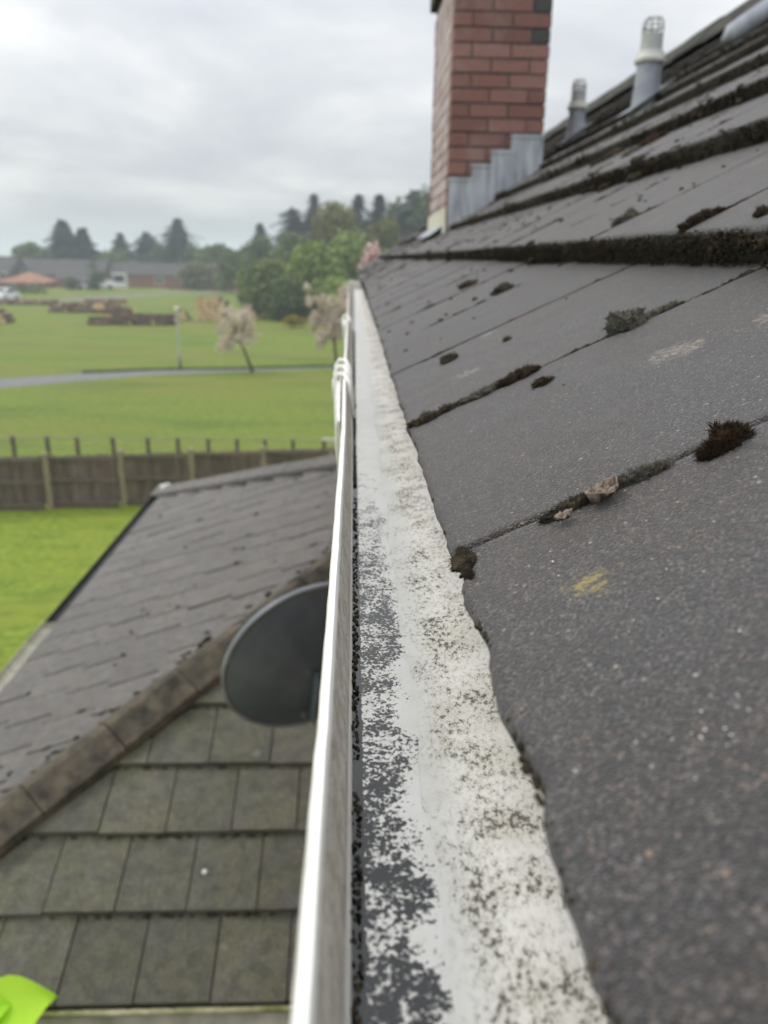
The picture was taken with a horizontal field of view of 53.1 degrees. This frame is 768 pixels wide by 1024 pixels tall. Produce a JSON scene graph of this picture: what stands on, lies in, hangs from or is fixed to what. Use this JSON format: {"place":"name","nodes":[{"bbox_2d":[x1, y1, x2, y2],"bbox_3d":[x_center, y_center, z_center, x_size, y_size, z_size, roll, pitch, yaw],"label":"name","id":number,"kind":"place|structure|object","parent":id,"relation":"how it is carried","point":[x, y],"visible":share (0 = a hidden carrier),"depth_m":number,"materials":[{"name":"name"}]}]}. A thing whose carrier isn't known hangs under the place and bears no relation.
{"place":"outdoors","nodes":[
{"label":"outdoors","id":0,"kind":"place"},
{"bbox_2d":[0,272,56,287],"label":"brick house","id":1,"kind":"structure","parent":0,"point":[29,279],"depth_m":125.27,"materials":[{"name":"white paint"}]},
{"bbox_2d":[0,975,58,1023],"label":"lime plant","id":2,"kind":"object","parent":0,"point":[23,1000],"visible":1,"depth_m":2.52,"materials":[{"name":"green plant"}]},
{"bbox_2d":[0,506,142,671],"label":"lawn","id":3,"kind":"structure","parent":0,"point":[49,558],"depth_m":14.40,"materials":[{"name":"green plant"}]},
{"bbox_2d":[0,444,335,510],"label":"garden fence","id":4,"kind":"object","parent":3,"relation":"on","point":[100,481],"visible":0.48,"depth_m":17.17,"materials":[{"name":"brown wood"}]},
{"bbox_2d":[0,454,337,1023],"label":"lean to","id":5,"kind":"object","parent":3,"relation":"on","point":[200,967],"visible":0.84,"depth_m":3.64,"materials":[{"name":"tile"}]},
{"bbox_2d":[0,470,333,1010],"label":"moss","id":6,"kind":"object","parent":5,"relation":"on","point":[171,915],"visible":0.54,"depth_m":3.70,"materials":[{"name":"plant"}]},
{"bbox_2d":[54,269,107,287],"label":"brick house","id":7,"kind":"structure","parent":0,"point":[78,274],"depth_m":129.39,"materials":[{"name":"white paint"}]},
{"bbox_2d":[6,290,237,302],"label":"road","id":8,"kind":"structure","parent":0,"point":[69,299],"depth_m":106.99,"materials":[{"name":"asphalt"}]},
{"bbox_2d":[109,262,220,287],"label":"brick house","id":9,"kind":"structure","parent":0,"point":[140,275],"depth_m":132.94,"materials":[{"name":"white paint"}]},
{"bbox_2d":[112,273,127,287],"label":"bay window","id":10,"kind":"structure","parent":9,"relation":"in","point":[121,280],"depth_m":132.00,"materials":[{"name":"white paint"}]},
{"bbox_2d":[0,367,333,387],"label":"path","id":11,"kind":"structure","parent":0,"point":[20,381],"depth_m":35.81,"materials":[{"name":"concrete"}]},
{"bbox_2d":[0,254,344,508],"bbox_3d":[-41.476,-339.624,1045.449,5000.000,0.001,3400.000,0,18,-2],"label":"field","id":12,"kind":"structure","parent":0,"point":[255,407],"depth_m":33.86,"materials":[{"name":"green plant"}]},
{"bbox_2d":[0,288,19,299],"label":"parked car","id":13,"kind":"object","parent":12,"relation":"on","point":[8,293],"visible":0.69,"depth_m":89.72,"materials":[{"name":"white paint"}]},
{"bbox_2d":[0,256,23,280],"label":"brick house","id":14,"kind":"structure","parent":12,"relation":"on","point":[10,266],"depth_m":135.67,"materials":[{"name":"white paint"}]},
{"bbox_2d":[0,285,47,293],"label":"hedge","id":15,"kind":"object","parent":12,"relation":"on","point":[22,290],"visible":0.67,"depth_m":106.56,"materials":[{"name":"green plant"}]},
{"bbox_2d":[10,241,51,258],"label":"tree","id":16,"kind":"object","parent":12,"relation":"on","point":[28,250],"visible":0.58,"depth_m":152.79,"materials":[{"name":"green plant"}]},
{"bbox_2d":[47,308,67,311],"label":"log","id":17,"kind":"object","parent":12,"relation":"on","point":[57,310],"visible":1,"depth_m":73.93,"materials":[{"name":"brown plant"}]},
{"bbox_2d":[49,305,67,308],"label":"log","id":18,"kind":"object","parent":17,"relation":"on","point":[58,306],"visible":1,"depth_m":73.89,"materials":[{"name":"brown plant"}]},
{"bbox_2d":[18,259,112,281],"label":"brick house","id":19,"kind":"structure","parent":12,"relation":"on","point":[49,268],"depth_m":139.29,"materials":[{"name":"white paint"}]},
{"bbox_2d":[62,277,80,289],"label":"shrub","id":20,"kind":"object","parent":12,"relation":"on","point":[72,283],"visible":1,"depth_m":119.00,"materials":[{"name":"green plant"}]},
{"bbox_2d":[41,219,105,259],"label":"conifer","id":21,"kind":"object","parent":12,"relation":"on","point":[67,244],"visible":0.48,"depth_m":156.83,"materials":[{"name":"green plant"}]},
{"bbox_2d":[67,309,88,312],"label":"log","id":22,"kind":"object","parent":12,"relation":"on","point":[76,310],"visible":1,"depth_m":74.04,"materials":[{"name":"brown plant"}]},
{"bbox_2d":[68,305,89,308],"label":"log","id":23,"kind":"object","parent":22,"relation":"on","point":[77,307],"visible":1,"depth_m":73.99,"materials":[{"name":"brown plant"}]},
{"bbox_2d":[76,280,102,288],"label":"parked car","id":24,"kind":"object","parent":12,"relation":"on","point":[83,284],"visible":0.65,"depth_m":122.72,"materials":[{"name":"silver metal"}]},
{"bbox_2d":[86,269,104,289],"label":"shrub","id":25,"kind":"object","parent":12,"relation":"on","point":[96,277],"visible":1,"depth_m":120.50,"materials":[{"name":"green plant"}]},
{"bbox_2d":[87,321,109,324],"bbox_3d":[-22.903,-15.168,61.647,1.712,0.367,0.336,-1,63,-4],"label":"log","id":26,"kind":"object","parent":12,"relation":"on","point":[97,322],"visible":1,"depth_m":61.52,"materials":[{"name":"brown wood"}]},
{"bbox_2d":[88,316,107,320],"bbox_3d":[-22.880,-15.560,61.882,1.713,0.363,0.329,-3,21,-13],"label":"log","id":27,"kind":"object","parent":26,"relation":"on","point":[93,318],"visible":0.99,"depth_m":61.74,"materials":[{"name":"brown wood"}]},
{"bbox_2d":[102,313,112,316],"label":"log","id":28,"kind":"object","parent":12,"relation":"on","point":[107,315],"visible":0.24,"depth_m":63.41,"materials":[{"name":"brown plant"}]},
{"bbox_2d":[93,301,107,308],"bbox_3d":[-23.450,-16.974,63.651,0.925,0.881,1.636,-3,19,-10],"label":"log","id":29,"kind":"object","parent":28,"relation":"on","point":[101,305],"visible":0.68,"depth_m":62.91,"materials":[{"name":"beige wood"}]},
{"bbox_2d":[101,279,115,288],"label":"parked car","id":30,"kind":"object","parent":12,"relation":"on","point":[107,283],"visible":0.45,"depth_m":125.65,"materials":[{"name":"white paint"}]},
{"bbox_2d":[95,247,138,265],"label":"tree","id":31,"kind":"object","parent":12,"relation":"on","point":[115,256],"visible":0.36,"depth_m":153.19,"materials":[{"name":"green plant"}]},
{"bbox_2d":[108,320,130,324],"bbox_3d":[-21.224,-15.171,61.745,1.712,0.366,0.327,4,9,-3],"label":"log","id":32,"kind":"object","parent":12,"relation":"on","point":[115,322],"visible":1,"depth_m":61.61,"materials":[{"name":"brown wood"}]},
{"bbox_2d":[108,317,129,320],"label":"log","id":33,"kind":"object","parent":32,"relation":"on","point":[120,318],"visible":1,"depth_m":61.74,"materials":[{"name":"wood"}]},
{"bbox_2d":[113,313,135,316],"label":"log","id":34,"kind":"object","parent":33,"relation":"on","point":[124,314],"visible":1,"depth_m":61.77,"materials":[{"name":"brown wood"}]},
{"bbox_2d":[114,309,134,312],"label":"log","id":35,"kind":"object","parent":34,"relation":"on","point":[124,310],"visible":0.99,"depth_m":61.90,"materials":[{"name":"wood"}]},
{"bbox_2d":[92,309,113,312],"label":"log","id":36,"kind":"object","parent":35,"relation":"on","point":[102,310],"visible":1,"depth_m":61.88,"materials":[{"name":"wood"}]},
{"bbox_2d":[105,232,134,261],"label":"conifer","id":37,"kind":"object","parent":12,"relation":"on","point":[120,241],"visible":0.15,"depth_m":167.26,"materials":[{"name":"green plant"}]},
{"bbox_2d":[132,321,152,324],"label":"log","id":38,"kind":"object","parent":12,"relation":"on","point":[143,323],"visible":1,"depth_m":61.72,"materials":[{"name":"wood"}]},
{"bbox_2d":[130,317,152,321],"bbox_3d":[-19.485,-15.491,61.839,1.713,0.329,0.363,-3,9,-6],"label":"log","id":39,"kind":"object","parent":38,"relation":"on","point":[135,319],"visible":1,"depth_m":61.73,"materials":[{"name":"wood"}]},
{"bbox_2d":[136,313,155,316],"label":"log","id":40,"kind":"object","parent":39,"relation":"on","point":[145,314],"visible":1,"depth_m":61.93,"materials":[{"name":"wood"}]},
{"bbox_2d":[124,231,161,262],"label":"conifer","id":41,"kind":"object","parent":12,"relation":"on","point":[145,244],"visible":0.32,"depth_m":162.21,"materials":[{"name":"green plant"}]},
{"bbox_2d":[145,243,172,262],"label":"tree","id":42,"kind":"object","parent":12,"relation":"on","point":[157,251],"visible":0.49,"depth_m":156.17,"materials":[{"name":"green plant"}]},
{"bbox_2d":[155,321,176,325],"bbox_3d":[-17.604,-15.206,62.002,1.712,0.366,0.327,-5,-20,-8],"label":"log","id":43,"kind":"object","parent":12,"relation":"on","point":[165,323],"visible":0.92,"depth_m":61.89,"materials":[{"name":"wood"}]},
{"bbox_2d":[153,317,174,321],"bbox_3d":[-17.725,-15.520,61.999,1.712,0.366,0.327,0,35,-3],"label":"log","id":44,"kind":"object","parent":43,"relation":"on","point":[164,319],"visible":1,"depth_m":61.87,"materials":[{"name":"wood"}]},
{"bbox_2d":[156,313,175,317],"bbox_3d":[-17.590,-15.834,62.007,1.712,0.366,0.327,2,24,6],"label":"log","id":45,"kind":"object","parent":44,"relation":"on","point":[171,315],"visible":0.92,"depth_m":61.88,"materials":[{"name":"wood"}]},
{"bbox_2d":[10,436,334,456],"bbox_3d":[-6.801,-1.462,19.767,13.893,1.002,0.140,0,18,-2],"label":"wire fence","id":46,"kind":"object","parent":12,"relation":"on","point":[113,447],"visible":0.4,"depth_m":19.69,"materials":[{"name":"wood"}]},
{"bbox_2d":[174,307,181,368],"bbox_3d":[-10.151,-8.578,37.971,0.240,3.020,0.234,0,18,-2],"label":"lamp post","id":47,"kind":"object","parent":12,"relation":"on","point":[179,354],"visible":1,"depth_m":38.01,"materials":[{"name":"metal"}]},
{"bbox_2d":[153,217,205,262],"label":"conifer","id":48,"kind":"object","parent":12,"relation":"on","point":[178,241],"visible":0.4,"depth_m":157.14,"materials":[{"name":"green plant"}]},
{"bbox_2d":[181,245,200,262],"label":"tree","id":49,"kind":"object","parent":12,"relation":"on","point":[188,253],"visible":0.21,"depth_m":149.73,"materials":[{"name":"green plant"}]},
{"bbox_2d":[175,260,219,289],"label":"shrub","id":50,"kind":"object","parent":12,"relation":"on","point":[191,277],"visible":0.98,"depth_m":124.64,"materials":[{"name":"green plant"}]},
{"bbox_2d":[167,284,238,289],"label":"garden wall","id":51,"kind":"structure","parent":12,"relation":"on","point":[182,287],"depth_m":128.16,"materials":[{"name":"brick"}]},
{"bbox_2d":[192,244,220,263],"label":"tree","id":52,"kind":"object","parent":12,"relation":"on","point":[202,255],"visible":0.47,"depth_m":146.95,"materials":[{"name":"green plant"}]},
{"bbox_2d":[81,363,343,372],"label":"long grass","id":53,"kind":"structure","parent":12,"relation":"on","point":[182,368],"depth_m":38.41,"materials":[{"name":"green plant"}]},
{"bbox_2d":[207,242,227,263],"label":"tree","id":54,"kind":"object","parent":12,"relation":"on","point":[217,249],"visible":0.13,"depth_m":139.88,"materials":[{"name":"green plant"}]},
{"bbox_2d":[212,248,242,292],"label":"tree","id":55,"kind":"object","parent":12,"relation":"on","point":[230,259],"visible":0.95,"depth_m":117.31,"materials":[{"name":"green plant"}]},
{"bbox_2d":[212,304,262,371],"bbox_3d":[-7.303,-8.477,37.419,2.258,3.312,2.060,-9,21,-27],"label":"blossom tree","id":56,"kind":"object","parent":12,"relation":"on","point":[227,343],"visible":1,"depth_m":37.06,"materials":[{"name":"pink plant"}]},
{"bbox_2d":[234,263,246,306],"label":"shrub","id":57,"kind":"object","parent":12,"relation":"on","point":[240,277],"visible":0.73,"depth_m":85.39,"materials":[{"name":"green plant"}]},
{"bbox_2d":[238,245,254,276],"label":"tree","id":58,"kind":"object","parent":12,"relation":"on","point":[242,251],"visible":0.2,"depth_m":125.31,"materials":[{"name":"green plant"}]},
{"bbox_2d":[234,223,270,284],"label":"conifer","id":59,"kind":"object","parent":12,"relation":"on","point":[259,228],"visible":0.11,"depth_m":139.80,"materials":[{"name":"green plant"}]},
{"bbox_2d":[243,258,264,307],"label":"shrub","id":60,"kind":"object","parent":12,"relation":"on","point":[246,280],"visible":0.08,"depth_m":79.65,"materials":[{"name":"green plant"}]},
{"bbox_2d":[242,235,274,266],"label":"tree","id":61,"kind":"object","parent":12,"relation":"on","point":[260,247],"visible":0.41,"depth_m":111.61,"materials":[{"name":"green plant"}]},
{"bbox_2d":[239,258,293,317],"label":"shrub","id":62,"kind":"object","parent":12,"relation":"on","point":[265,274],"visible":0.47,"depth_m":69.81,"materials":[{"name":"green plant"}]},
{"bbox_2d":[252,207,311,259],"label":"conifer","id":63,"kind":"object","parent":12,"relation":"on","point":[292,221],"visible":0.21,"depth_m":129.61,"materials":[{"name":"green plant"}]},
{"bbox_2d":[259,276,315,320],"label":"shrub","id":64,"kind":"object","parent":12,"relation":"on","point":[284,298],"visible":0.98,"depth_m":66.89,"materials":[{"name":"green plant"}]},
{"bbox_2d":[268,231,306,273],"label":"tree","id":65,"kind":"object","parent":12,"relation":"on","point":[292,240],"visible":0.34,"depth_m":97.53,"materials":[{"name":"green plant"}]},
{"bbox_2d":[278,314,308,327],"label":"gorse bush","id":66,"kind":"object","parent":12,"relation":"on","point":[290,320],"visible":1,"depth_m":61.56,"materials":[{"name":"yellow plant"}]},
{"bbox_2d":[298,193,323,277],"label":"conifer","id":67,"kind":"object","parent":12,"relation":"on","point":[314,204],"visible":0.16,"depth_m":130.29,"materials":[{"name":"green plant"}]},
{"bbox_2d":[280,238,352,314],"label":"shrub","id":68,"kind":"object","parent":12,"relation":"on","point":[319,265],"visible":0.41,"depth_m":70.88,"materials":[{"name":"green plant"}]},
{"bbox_2d":[303,282,347,362],"bbox_3d":[-2.707,-9.603,39.417,2.744,4.294,2.355,-6,19,-20],"label":"blossom tree","id":69,"kind":"object","parent":12,"relation":"on","point":[333,330],"visible":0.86,"depth_m":38.91,"materials":[{"name":"pink plant"}]},
{"bbox_2d":[308,275,348,315],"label":"shrub","id":70,"kind":"object","parent":12,"relation":"on","point":[332,285],"visible":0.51,"depth_m":67.23,"materials":[{"name":"green plant"}]},
{"bbox_2d":[308,200,364,252],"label":"tree","id":71,"kind":"object","parent":12,"relation":"on","point":[326,229],"visible":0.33,"depth_m":87.46,"materials":[{"name":"green plant"}]},
{"bbox_2d":[324,228,371,280],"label":"tree","id":72,"kind":"object","parent":12,"relation":"on","point":[350,249],"visible":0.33,"depth_m":74.29,"materials":[{"name":"green plant"}]},
{"bbox_2d":[347,194,370,234],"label":"conifer","id":73,"kind":"object","parent":12,"relation":"on","point":[357,205],"visible":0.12,"depth_m":120.44,"materials":[{"name":"green plant"}]},
{"bbox_2d":[357,239,379,280],"bbox_3d":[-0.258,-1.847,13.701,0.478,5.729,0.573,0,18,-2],"label":"blossom tree","id":74,"kind":"object","parent":12,"relation":"on","point":[370,255],"visible":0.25,"depth_m":12.87,"materials":[{"name":"pink plant"}]},
{"bbox_2d":[361,194,387,240],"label":"conifer","id":75,"kind":"object","parent":12,"relation":"on","point":[379,204],"visible":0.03,"depth_m":115.88,"materials":[{"name":"green plant"}]},
{"bbox_2d":[366,215,400,251],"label":"tree","id":76,"kind":"object","parent":12,"relation":"on","point":[386,235],"visible":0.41,"depth_m":84.23,"materials":[{"name":"green plant"}]},
{"bbox_2d":[374,196,410,239],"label":"tree","id":77,"kind":"object","parent":12,"relation":"on","point":[392,211],"visible":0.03,"depth_m":114.93,"materials":[{"name":"green plant"}]},
{"bbox_2d":[387,189,427,246],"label":"conifer","id":78,"kind":"object","parent":12,"relation":"on","point":[405,209],"visible":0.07,"depth_m":111.03,"materials":[{"name":"green plant"}]},
{"bbox_2d":[400,184,430,239],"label":"tree","id":79,"kind":"object","parent":12,"relation":"on","point":[424,200],"visible":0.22,"depth_m":109.04,"materials":[{"name":"green plant"}]},
{"bbox_2d":[290,0,767,1023],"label":"house","id":80,"kind":"structure","parent":12,"relation":"on","point":[658,854],"depth_m":0.33,"materials":[{"name":"asphalt"},{"name":"painted concrete"}]},
{"bbox_2d":[221,582,328,727],"bbox_3d":[-0.272,0.536,3.150,0.702,0.710,0.619,0,18,-2],"label":"satellite dish","id":81,"kind":"object","parent":80,"relation":"attached to","point":[271,671],"visible":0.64,"depth_m":2.89,"materials":[{"name":"metal"}]},
{"bbox_2d":[351,290,453,1023],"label":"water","id":82,"kind":"structure","parent":80,"relation":"on","point":[402,978],"depth_m":0.29,"materials":[{"name":"liquid"}]},
{"bbox_2d":[403,402,457,429],"bbox_3d":[0.038,-0.077,0.621,0.046,0.026,0.020,0,18,-2],"label":"moss clump","id":83,"kind":"object","parent":80,"relation":"on","point":[425,417],"visible":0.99,"depth_m":0.62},
{"bbox_2d":[438,351,458,364],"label":"moss clump","id":84,"kind":"object","parent":80,"relation":"on","point":[446,359],"visible":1,"depth_m":0.82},
{"bbox_2d":[445,545,476,580],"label":"moss clump","id":85,"kind":"object","parent":80,"relation":"on","point":[461,558],"visible":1,"depth_m":0.34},
{"bbox_2d":[458,278,478,289],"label":"moss clump","id":86,"kind":"object","parent":80,"relation":"on","point":[466,284],"visible":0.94,"depth_m":1.47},
{"bbox_2d":[454,380,497,407],"bbox_3d":[0.075,-0.094,0.620,0.043,0.025,0.020,0,18,-2],"label":"moss clump","id":87,"kind":"object","parent":80,"relation":"on","point":[481,392],"visible":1,"depth_m":0.62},
{"bbox_2d":[489,281,514,295],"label":"moss clump","id":88,"kind":"object","parent":80,"relation":"on","point":[503,287],"visible":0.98,"depth_m":1.19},
{"bbox_2d":[493,362,540,389],"bbox_3d":[0.106,-0.108,0.617,0.043,0.024,0.024,0,18,-2],"label":"moss clump","id":89,"kind":"object","parent":80,"relation":"on","point":[523,372],"visible":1,"depth_m":0.61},
{"bbox_2d":[531,375,554,389],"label":"moss clump","id":90,"kind":"object","parent":80,"relation":"on","point":[540,381],"visible":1,"depth_m":0.57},
{"bbox_2d":[350,26,767,1023],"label":"moss","id":91,"kind":"object","parent":80,"relation":"on","point":[528,254],"visible":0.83,"depth_m":1.26,"materials":[{"name":"plant"}]},
{"bbox_2d":[554,508,572,521],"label":"leaf","id":92,"kind":"object","parent":80,"relation":"on","point":[563,515],"visible":1,"depth_m":0.34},
{"bbox_2d":[536,486,593,525],"bbox_3d":[0.088,-0.004,0.348,0.038,0.022,0.014,0,18,-2],"label":"moss clump","id":93,"kind":"object","parent":80,"relation":"on","point":[578,501],"visible":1,"depth_m":0.34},
{"bbox_2d":[583,474,618,502],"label":"leaf","id":94,"kind":"object","parent":80,"relation":"on","point":[601,490],"visible":1,"depth_m":0.34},
{"bbox_2d":[596,181,614,192],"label":"moss clump","id":95,"kind":"object","parent":80,"relation":"on","point":[603,186],"visible":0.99,"depth_m":1.71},
{"bbox_2d":[589,147,625,167],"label":"moss clump","id":96,"kind":"object","parent":80,"relation":"on","point":[613,153],"visible":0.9,"depth_m":2.30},
{"bbox_2d":[602,306,647,334],"bbox_3d":[0.194,-0.148,0.615,0.037,0.035,0.030,0,18,-2],"label":"moss clump","id":97,"kind":"object","parent":80,"relation":"on","point":[619,322],"visible":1,"depth_m":0.61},
{"bbox_2d":[611,206,638,226],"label":"moss clump","id":98,"kind":"object","parent":80,"relation":"on","point":[629,214],"visible":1,"depth_m":1.00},
{"bbox_2d":[620,145,642,158],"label":"moss clump","id":99,"kind":"object","parent":80,"relation":"on","point":[631,150],"visible":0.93,"depth_m":1.93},
{"bbox_2d":[616,456,675,491],"bbox_3d":[0.115,-0.017,0.344,0.031,0.019,0.013,0,18,-2],"label":"moss clump","id":100,"kind":"object","parent":80,"relation":"on","point":[639,474],"visible":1,"depth_m":0.34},
{"bbox_2d":[552,520,749,779],"bbox_3d":[0.095,0.030,0.242,0.064,0.031,0.137,0,18,-2],"label":"quartz grit","id":101,"kind":"object","parent":80,"relation":"on","point":[724,728],"visible":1,"depth_m":0.19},
{"bbox_2d":[637,128,668,146],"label":"moss clump","id":102,"kind":"object","parent":80,"relation":"on","point":[654,137],"visible":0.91,"depth_m":1.99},
{"bbox_2d":[643,299,686,319],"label":"moss clump","id":103,"kind":"object","parent":80,"relation":"on","point":[670,305],"visible":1,"depth_m":0.61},
{"bbox_2d":[676,204,726,232],"bbox_3d":[0.298,-0.276,0.724,0.048,0.028,0.016,0,18,-2],"label":"moss clump","id":104,"kind":"object","parent":80,"relation":"on","point":[695,219],"visible":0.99,"depth_m":0.72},
{"bbox_2d":[691,418,756,461],"bbox_3d":[0.148,-0.030,0.334,0.030,0.023,0.017,-6,20,-21],"label":"moss clump","id":105,"kind":"object","parent":80,"relation":"on","point":[726,437],"visible":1,"depth_m":0.33,"materials":[{"name":"plant"}]},
{"bbox_2d":[751,203,767,217],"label":"moss clump","id":106,"kind":"object","parent":80,"relation":"on","point":[761,211],"visible":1,"depth_m":0.61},
{"bbox_2d":[0,0,746,253],"label":"sky","id":107,"kind":"structure","parent":0,"point":[130,118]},
{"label":"log","id":108,"kind":"object","parent":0,"visible":0},
{"bbox_2d":[106,302,121,305],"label":"log","id":109,"kind":"object","parent":108,"relation":"on","point":[114,303],"visible":0.69,"depth_m":74.31,"materials":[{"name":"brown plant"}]},
{"bbox_2d":[107,299,127,302],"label":"log","id":110,"kind":"object","parent":109,"relation":"on","point":[118,300],"visible":1,"depth_m":74.40,"materials":[{"name":"wood"}]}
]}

